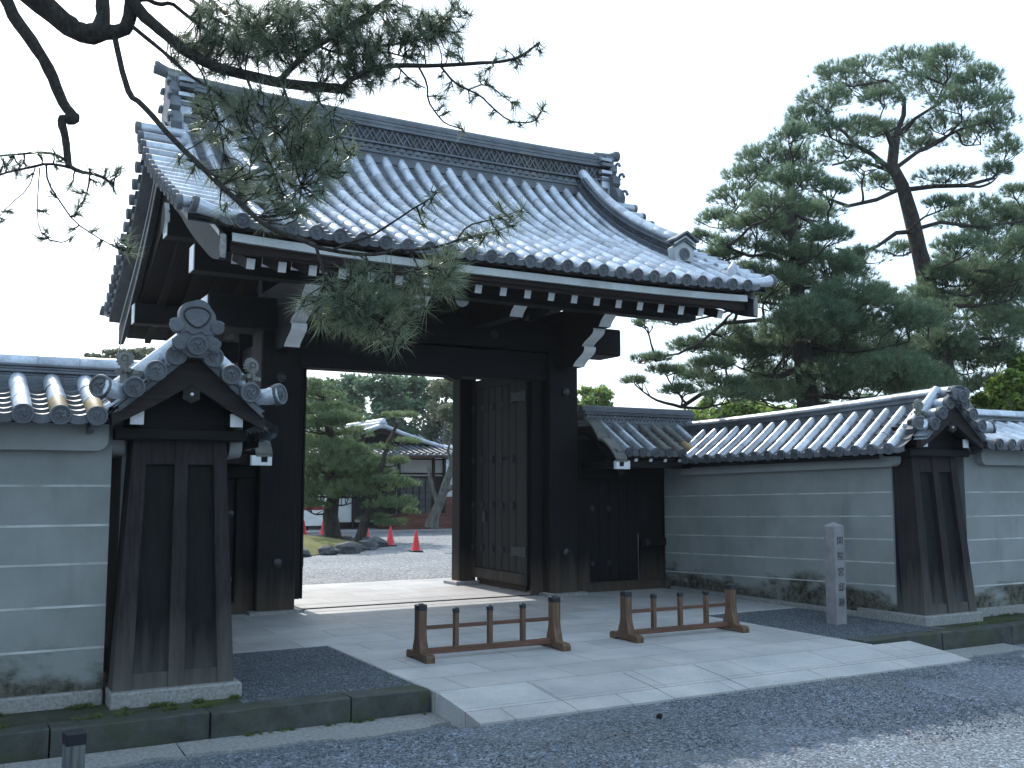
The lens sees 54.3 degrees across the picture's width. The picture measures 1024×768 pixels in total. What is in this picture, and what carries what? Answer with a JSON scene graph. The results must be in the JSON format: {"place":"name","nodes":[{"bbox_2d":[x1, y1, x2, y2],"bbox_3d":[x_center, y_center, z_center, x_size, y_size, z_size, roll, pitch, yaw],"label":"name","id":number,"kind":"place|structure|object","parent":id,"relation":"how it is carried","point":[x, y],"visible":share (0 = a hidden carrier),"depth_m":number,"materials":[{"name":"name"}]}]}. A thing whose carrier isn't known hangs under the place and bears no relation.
{"place":"outdoors","nodes":[
{"label":"outdoors","id":0,"kind":"place"},
{"bbox_2d":[0,698,241,727],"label":"soil","id":1,"kind":"structure","parent":0,"point":[37,717],"depth_m":7.10,"materials":[{"name":"brown soil"}]},
{"bbox_2d":[302,531,667,588],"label":"courtyard gravel","id":2,"kind":"structure","parent":0,"point":[401,561],"depth_m":21.03,"materials":[{"name":"grey gravel"}]},
{"bbox_2d":[84,346,155,359],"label":"broadleaf tree","id":3,"kind":"object","parent":2,"relation":"on","point":[140,353],"visible":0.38,"depth_m":51.29,"materials":[{"name":"green plant"}]},
{"bbox_2d":[87,398,272,614],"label":"side gate","id":4,"kind":"structure","parent":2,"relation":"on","point":[241,477],"depth_m":12.62,"materials":[{"name":"wood"}]},
{"bbox_2d":[227,478,235,601],"bbox_3d":[-3.921,1.949,12.416,0.920,1.560,0.105,3,-7,-29],"label":"door","id":5,"kind":"structure","parent":4,"relation":"in","point":[231,482],"depth_m":12.62,"materials":[{"name":"black wood"}]},
{"bbox_2d":[303,547,310,556],"bbox_3d":[-4.794,3.876,22.840,0.510,0.293,0.540,-4,-7,36],"label":"edging rock","id":6,"kind":"object","parent":2,"relation":"on","point":[306,552],"visible":0.3,"depth_m":22.65,"materials":[{"name":"grey stone"}]},
{"bbox_2d":[304,495,326,525],"bbox_3d":[-6.563,4.115,33.122,1.300,1.770,0.260,3,-7,-29],"label":"site panel","id":7,"kind":"object","parent":2,"relation":"on","point":[310,519],"visible":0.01,"depth_m":33.06,"materials":[{"name":"white paint"}]},
{"bbox_2d":[319,521,323,535],"bbox_3d":[-6.115,4.647,32.364,0.280,0.517,0.280,3,-7,-29],"label":"traffic cone","id":8,"kind":"object","parent":2,"relation":"on","point":[322,531],"visible":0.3,"depth_m":32.28,"materials":[{"name":"red plastic"}]},
{"bbox_2d":[318,546,340,554],"bbox_3d":[-4.301,3.918,23.380,0.548,0.268,0.399,-8,-14,10],"label":"edging rock","id":9,"kind":"object","parent":2,"relation":"on","point":[327,550],"visible":0.86,"depth_m":23.26,"materials":[{"name":"grey stone"}]},
{"bbox_2d":[303,534,357,554],"bbox_3d":[-8.654,4.095,26.273,10.000,0.480,10.400,3,-7,-29],"label":"garden mound","id":10,"kind":"object","parent":2,"relation":"on","point":[312,544],"visible":0.05,"depth_m":25.05,"materials":[{"name":"green plant"}]},
{"bbox_2d":[304,375,401,538],"bbox_3d":[-5.236,2.198,29.407,3.784,4.890,3.966,3,-7,-29],"label":"pine tree","id":11,"kind":"object","parent":10,"relation":"on","point":[331,461],"visible":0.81,"depth_m":28.78,"materials":[{"name":"green plant"}]},
{"bbox_2d":[355,409,423,541],"bbox_3d":[-3.410,2.610,28.553,2.016,3.898,2.271,3,-7,-29],"label":"pine tree","id":12,"kind":"object","parent":10,"relation":"on","point":[391,503],"visible":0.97,"depth_m":28.44,"materials":[{"name":"green plant"}]},
{"bbox_2d":[306,373,371,427],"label":"broadleaf tree","id":13,"kind":"object","parent":2,"relation":"on","point":[353,398],"visible":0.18,"depth_m":55.33,"materials":[{"name":"green plant"}]},
{"bbox_2d":[341,534,352,540],"bbox_3d":[-4.870,4.566,29.564,0.435,0.195,0.310,9,4,-2],"label":"edging rock","id":14,"kind":"object","parent":2,"relation":"on","point":[347,537],"visible":0.68,"depth_m":29.45,"materials":[{"name":"grey stone"}]},
{"bbox_2d":[335,541,360,553],"bbox_3d":[-3.925,3.952,23.874,0.612,0.394,0.486,10,-8,-18],"label":"edging rock","id":15,"kind":"object","parent":2,"relation":"on","point":[348,547],"visible":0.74,"depth_m":23.71,"materials":[{"name":"grey stone"}]},
{"bbox_2d":[357,543,364,551],"bbox_3d":[-3.881,4.048,24.556,0.566,0.271,0.432,4,-7,-34],"label":"edging rock","id":16,"kind":"object","parent":2,"relation":"on","point":[361,547],"visible":0.26,"depth_m":24.50,"materials":[{"name":"grey stone"}]},
{"bbox_2d":[358,540,376,549],"bbox_3d":[-3.687,4.102,25.173,0.601,0.344,0.452,-1,-15,24],"label":"edging rock","id":17,"kind":"object","parent":2,"relation":"on","point":[369,544],"visible":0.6,"depth_m":25.02,"materials":[{"name":"grey stone"}]},
{"bbox_2d":[367,536,387,546],"bbox_3d":[-3.605,4.226,26.488,0.631,0.357,0.529,8,-9,45],"label":"edging rock","id":18,"kind":"object","parent":2,"relation":"on","point":[380,541],"visible":0.57,"depth_m":26.30,"materials":[{"name":"grey stone"}]},
{"bbox_2d":[306,418,451,533],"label":"hall","id":19,"kind":"structure","parent":2,"relation":"on","point":[422,455],"depth_m":36.83,"materials":[{"name":"paint"}]},
{"bbox_2d":[400,478,431,513],"bbox_3d":[-3.563,4.158,37.097,1.300,1.350,0.055,3,-7,-29],"label":"lattice door","id":20,"kind":"structure","parent":19,"relation":"in","point":[423,493],"depth_m":37.19,"materials":[{"name":"grey wood"}]},
{"bbox_2d":[387,526,396,545],"bbox_3d":[-3.259,4.077,26.771,0.280,0.517,0.280,3,-7,-29],"label":"traffic cone","id":21,"kind":"object","parent":2,"relation":"on","point":[390,539],"visible":0.9,"depth_m":26.70,"materials":[{"name":"red plastic"}]},
{"bbox_2d":[349,373,439,435],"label":"broadleaf tree","id":22,"kind":"object","parent":2,"relation":"on","point":[385,392],"visible":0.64,"depth_m":52.48,"materials":[{"name":"green plant"}]},
{"bbox_2d":[409,530,422,551],"bbox_3d":[-2.352,3.844,24.484,0.280,0.517,0.280,3,-7,-29],"label":"traffic cone","id":23,"kind":"object","parent":2,"relation":"on","point":[416,546],"visible":1,"depth_m":24.41,"materials":[{"name":"red plastic"}]},
{"bbox_2d":[414,434,451,496],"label":"storehouse","id":24,"kind":"structure","parent":2,"relation":"on","point":[438,441],"depth_m":49.76,"materials":[{"name":"paint"}]},
{"bbox_2d":[416,378,452,459],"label":"broadleaf tree","id":25,"kind":"object","parent":2,"relation":"on","point":[443,388],"visible":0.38,"depth_m":49.96,"materials":[{"name":"green plant"}]},
{"bbox_2d":[424,401,452,528],"bbox_3d":[-1.635,2.849,34.767,2.758,4.376,2.198,3,-7,-29],"label":"leaning tree","id":26,"kind":"object","parent":2,"relation":"on","point":[439,499],"visible":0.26,"depth_m":34.47,"materials":[{"name":"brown plant"}]},
{"bbox_2d":[446,495,451,521],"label":"board fence","id":27,"kind":"object","parent":2,"relation":"on","point":[449,507],"visible":0.02,"depth_m":41.20,"materials":[{"name":"brown paint"}]},
{"bbox_2d":[577,384,614,410],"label":"broadleaf tree","id":28,"kind":"object","parent":2,"relation":"on","point":[602,394],"visible":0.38,"depth_m":43.64,"materials":[{"name":"green plant"}]},
{"bbox_2d":[683,397,796,420],"bbox_3d":[6.902,2.479,29.901,3.968,4.559,2.450,-1,-6,5],"label":"broadleaf tree","id":29,"kind":"object","parent":2,"relation":"on","point":[735,409],"visible":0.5,"depth_m":29.96,"materials":[{"name":"green plant"}]},
{"bbox_2d":[615,118,965,409],"bbox_3d":[4.924,-0.557,18.143,6.147,8.089,4.636,0,-6,3],"label":"pine tree","id":30,"kind":"object","parent":2,"relation":"on","point":[831,323],"visible":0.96,"depth_m":17.47,"materials":[{"name":"green plant"}]},
{"bbox_2d":[782,39,1023,405],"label":"pine tree","id":31,"kind":"object","parent":2,"relation":"on","point":[990,285],"visible":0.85,"depth_m":20.36,"materials":[{"name":"green plant"}]},
{"bbox_2d":[828,392,987,409],"bbox_3d":[13.232,2.704,33.679,6.592,4.898,4.164,0,-6,4],"label":"broadleaf tree","id":32,"kind":"object","parent":2,"relation":"on","point":[867,395],"depth_m":33.49,"materials":[{"name":"green plant"}]},
{"bbox_2d":[995,180,1023,343],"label":"pine tree","id":33,"kind":"object","parent":2,"relation":"on","point":[1013,203],"visible":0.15,"depth_m":22.81,"materials":[{"name":"green plant"}]},
{"bbox_2d":[0,0,1023,430],"label":"sky","id":34,"kind":"structure","parent":0,"point":[675,88],"materials":[{"name":"white"}]},
{"bbox_2d":[48,644,1023,767],"bbox_3d":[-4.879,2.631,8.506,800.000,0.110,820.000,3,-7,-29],"label":"ground","id":35,"kind":"structure","parent":0,"point":[799,745],"depth_m":6.82,"materials":[{"name":"grey gravel"}]},
{"bbox_2d":[0,353,140,713],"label":"plaster wall","id":36,"kind":"structure","parent":35,"relation":"on","point":[55,471],"depth_m":7.36,"materials":[{"name":"paint"}]},
{"bbox_2d":[62,729,86,767],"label":"marker post","id":37,"kind":"object","parent":35,"relation":"on","point":[74,742],"visible":1,"depth_m":5.77,"materials":[{"name":"grey wood"}]},
{"bbox_2d":[86,300,287,709],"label":"wall pillar","id":38,"kind":"structure","parent":35,"relation":"on","point":[185,402],"depth_m":7.66,"materials":[{"name":"timber"},{"name":"tile"},{"name":"granite"}]},
{"bbox_2d":[0,685,428,766],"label":"kerb","id":39,"kind":"structure","parent":35,"relation":"on","point":[34,742],"depth_m":7.04,"materials":[{"name":"stone"}]},
{"bbox_2d":[0,0,557,364],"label":"overhanging pine","id":40,"kind":"object","parent":35,"relation":"on","point":[309,152],"visible":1,"depth_m":4.75,"materials":[{"name":"green plant"}]},
{"bbox_2d":[0,643,1023,767],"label":"gutter slabs","id":41,"kind":"structure","parent":35,"relation":"on","point":[368,729],"depth_m":7.02,"materials":[{"name":"stone"}]},
{"bbox_2d":[0,612,1020,736],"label":"moss tufts","id":42,"kind":"object","parent":41,"relation":"on","point":[165,704],"visible":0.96,"depth_m":7.26,"materials":[{"name":"green plant"}]},
{"bbox_2d":[123,595,1012,767],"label":"fallen needles","id":43,"kind":"object","parent":35,"relation":"on","point":[613,660],"visible":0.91,"depth_m":8.38,"materials":[{"name":"brown plant"}]},
{"bbox_2d":[656,713,662,719],"bbox_3d":[1.081,2.438,7.326,0.056,0.043,0.046,3,-7,-29],"label":"pine cone","id":44,"kind":"object","parent":35,"relation":"on","point":[659,715],"visible":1,"depth_m":7.31,"materials":[{"name":"brown plant"}]},
{"bbox_2d":[438,641,970,727],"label":"ramp","id":45,"kind":"structure","parent":35,"relation":"on","point":[499,705],"depth_m":8.38,"materials":[{"name":"stone"}]},
{"bbox_2d":[664,385,996,626],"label":"plaster wall","id":46,"kind":"structure","parent":35,"relation":"on","point":[755,504],"depth_m":12.83,"materials":[{"name":"paint"}]},
{"bbox_2d":[847,620,1023,649],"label":"kerb","id":47,"kind":"structure","parent":35,"relation":"on","point":[1011,633],"depth_m":11.01,"materials":[{"name":"stone"}]},
{"bbox_2d":[955,409,1023,616],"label":"plaster wall","id":48,"kind":"structure","parent":35,"relation":"on","point":[991,479],"depth_m":12.64,"materials":[{"name":"paint"}]},
{"bbox_2d":[232,577,871,714],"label":"paving","id":49,"kind":"structure","parent":0,"point":[384,634],"depth_m":10.80,"materials":[{"name":"stone"}]},
{"bbox_2d":[233,646,413,702],"bbox_3d":[-2.555,2.625,9.870,1.420,0.002,5.100,3,-7,-29],"label":"gravel bed","id":50,"kind":"object","parent":49,"relation":"on","point":[353,681],"visible":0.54,"depth_m":8.57,"materials":[{"name":"grey gravel"}]},
{"bbox_2d":[99,60,776,615],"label":"temple gate","id":51,"kind":"structure","parent":49,"relation":"on","point":[521,332],"depth_m":13.98,"materials":[{"name":"tile"}]},
{"bbox_2d":[294,368,306,598],"bbox_3d":[-3.233,1.299,13.977,0.132,3.190,1.820,3,-7,-29],"label":"door","id":52,"kind":"structure","parent":51,"relation":"in","point":[299,557],"depth_m":13.18,"materials":[{"name":"black wood"}]},
{"bbox_2d":[471,380,529,585],"bbox_3d":[-0.223,1.478,15.732,0.152,3.190,1.963,3,-7,-29],"label":"door","id":53,"kind":"structure","parent":51,"relation":"in","point":[500,469],"depth_m":15.57,"materials":[{"name":"black wood"}]},
{"bbox_2d":[406,595,570,663],"bbox_3d":[-0.213,2.329,9.592,1.532,0.512,0.480,3,-7,-28],"label":"barrier","id":54,"kind":"object","parent":49,"relation":"on","point":[422,651],"visible":1,"depth_m":9.56,"materials":[{"name":"brown wood"}]},
{"bbox_2d":[577,405,694,592],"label":"side gate","id":55,"kind":"structure","parent":49,"relation":"on","point":[625,454],"depth_m":15.40,"materials":[{"name":"wood"}]},
{"bbox_2d":[590,479,637,581],"bbox_3d":[1.561,2.260,15.464,0.920,1.560,0.105,3,-7,-29],"label":"door","id":56,"kind":"structure","parent":55,"relation":"in","point":[613,502],"depth_m":15.44,"materials":[{"name":"black wood"}]},
{"bbox_2d":[610,583,748,642],"bbox_3d":[1.818,2.451,10.790,1.532,0.512,0.480,3,-7,-30],"label":"barrier","id":57,"kind":"object","parent":49,"relation":"on","point":[626,630],"visible":1,"depth_m":10.75,"materials":[{"name":"brown wood"}]},
{"bbox_2d":[710,608,945,639],"bbox_3d":[3.027,2.942,12.974,1.730,0.002,5.100,3,-7,-29],"label":"gravel bed","id":58,"kind":"object","parent":49,"relation":"on","point":[820,622],"visible":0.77,"depth_m":11.66,"materials":[{"name":"grey gravel"}]},
{"bbox_2d":[233,608,940,701],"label":"bed stones","id":59,"kind":"object","parent":58,"relation":"on","point":[793,614],"visible":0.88,"depth_m":9.25,"materials":[{"name":"grey gravel"}]},
{"bbox_2d":[824,522,846,624],"bbox_3d":[3.820,2.235,11.796,0.168,1.205,0.172,3,-7,-29],"label":"stone post","id":60,"kind":"object","parent":58,"relation":"on","point":[835,582],"visible":1,"depth_m":11.74,"materials":[{"name":"stone"}]},
{"bbox_2d":[933,613,1023,627],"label":"soil","id":61,"kind":"structure","parent":0,"point":[1014,617],"depth_m":12.01,"materials":[{"name":"brown soil"}]},
{"bbox_2d":[970,351,1023,410],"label":"broadleaf tree","id":62,"kind":"object","parent":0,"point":[1004,391],"visible":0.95,"depth_m":17.99,"materials":[{"name":"green plant"}]}
]}

